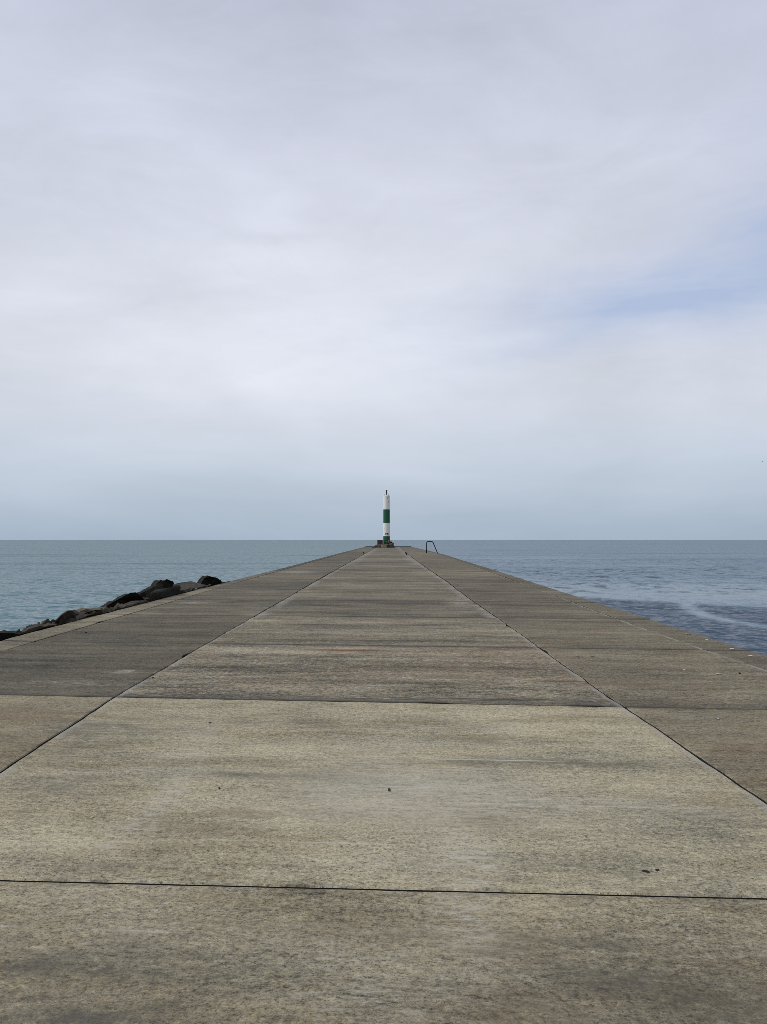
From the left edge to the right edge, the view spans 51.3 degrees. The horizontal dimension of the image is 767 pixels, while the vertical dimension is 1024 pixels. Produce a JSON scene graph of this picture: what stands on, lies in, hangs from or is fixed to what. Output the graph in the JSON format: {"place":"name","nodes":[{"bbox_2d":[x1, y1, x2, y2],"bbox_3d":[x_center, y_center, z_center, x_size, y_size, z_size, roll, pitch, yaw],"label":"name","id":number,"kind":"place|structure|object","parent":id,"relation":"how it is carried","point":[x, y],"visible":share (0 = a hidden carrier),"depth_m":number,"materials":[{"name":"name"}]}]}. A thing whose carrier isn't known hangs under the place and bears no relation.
{"place":"outdoors","nodes":[
{"label":"outdoors","id":0,"kind":"place"},
{"bbox_2d":[0,540,766,654],"bbox_3d":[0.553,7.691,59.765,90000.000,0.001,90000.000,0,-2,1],"label":"sea","id":1,"kind":"structure","parent":0,"point":[715,589],"depth_m":150.94,"materials":[{"name":"liquid"}]},
{"bbox_2d":[0,581,228,640],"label":"rubble bank","id":2,"kind":"structure","parent":1,"relation":"in","point":[89,614],"depth_m":16.88,"materials":[{"name":"grey stone"}]},
{"bbox_2d":[0,630,21,639],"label":"rock","id":3,"kind":"object","parent":2,"relation":"on","point":[4,634],"visible":0.25,"depth_m":13.27,"materials":[{"name":"black stone"}]},
{"bbox_2d":[21,623,55,633],"bbox_3d":[-6.412,2.351,14.914,0.468,0.571,2.510,0,-2,1],"label":"rock","id":4,"kind":"object","parent":2,"relation":"on","point":[35,627],"visible":0.23,"depth_m":14.40,"materials":[{"name":"grey stone"}]},
{"bbox_2d":[55,610,75,622],"bbox_3d":[-6.406,2.313,16.042,0.440,0.722,1.169,1,-2,-20],"label":"rock","id":5,"kind":"object","parent":2,"relation":"on","point":[66,615],"visible":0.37,"depth_m":15.77,"materials":[{"name":"grey stone"}]},
{"bbox_2d":[76,615,85,619],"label":"rock","id":6,"kind":"object","parent":2,"relation":"on","point":[78,617],"visible":0.13,"depth_m":16.27,"materials":[{"name":"grey stone"}]},
{"bbox_2d":[76,607,107,613],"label":"rock","id":7,"kind":"object","parent":2,"relation":"on","point":[98,610],"visible":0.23,"depth_m":17.60,"materials":[{"name":"grey stone"}]},
{"bbox_2d":[100,592,143,607],"bbox_3d":[-6.810,2.438,20.624,1.317,0.808,1.626,1,-2,-20],"label":"rock","id":8,"kind":"object","parent":2,"relation":"on","point":[126,598],"visible":0.36,"depth_m":20.12,"materials":[{"name":"black stone"}]},
{"bbox_2d":[117,600,146,609],"bbox_3d":[-6.195,2.298,19.632,0.321,0.186,1.815,0,-2,1],"label":"rock","id":9,"kind":"object","parent":2,"relation":"on","point":[126,605],"visible":0.7,"depth_m":19.44,"materials":[{"name":"grey stone"}]},
{"bbox_2d":[137,579,173,597],"bbox_3d":[-6.716,2.443,23.429,1.004,1.004,1.392,1,-2,-22],"label":"rock","id":10,"kind":"object","parent":2,"relation":"on","point":[155,585],"visible":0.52,"depth_m":22.93,"materials":[{"name":"grey stone"}]},
{"bbox_2d":[149,585,180,599],"bbox_3d":[-6.287,2.479,22.831,0.450,0.675,2.148,0,-2,1],"label":"rock","id":11,"kind":"object","parent":2,"relation":"on","point":[173,590],"visible":0.4,"depth_m":22.39,"materials":[{"name":"grey stone"}]},
{"bbox_2d":[173,581,208,592],"bbox_3d":[-6.653,2.709,26.325,1.250,0.686,4.512,0,-2,1],"label":"rock","id":12,"kind":"object","parent":2,"relation":"on","point":[187,586],"visible":0.27,"depth_m":26.68,"materials":[{"name":"grey stone"}]},
{"bbox_2d":[197,575,221,584],"bbox_3d":[-6.506,2.746,29.823,0.949,0.853,2.324,0,-2,1],"label":"rock","id":13,"kind":"object","parent":2,"relation":"on","point":[206,580],"visible":0.38,"depth_m":28.94,"materials":[{"name":"black stone"}]},
{"bbox_2d":[0,546,766,1023],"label":"pier","id":14,"kind":"structure","parent":1,"relation":"in","point":[264,846],"depth_m":4.76,"materials":[{"name":"concrete"}]},
{"bbox_2d":[372,544,394,547],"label":"concrete mound","id":15,"kind":"object","parent":14,"relation":"on","point":[382,546],"visible":0.91,"depth_m":164.50,"materials":[{"name":"concrete"}]},
{"bbox_2d":[383,490,389,544],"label":"lighthouse","id":16,"kind":"object","parent":15,"relation":"on","point":[386,517],"visible":0.96,"depth_m":167.10,"materials":[{"name":"metal"}]},
{"bbox_2d":[0,0,766,539],"label":"sky","id":17,"kind":"structure","parent":0,"point":[270,269],"materials":[{"name":"white"}]}
]}

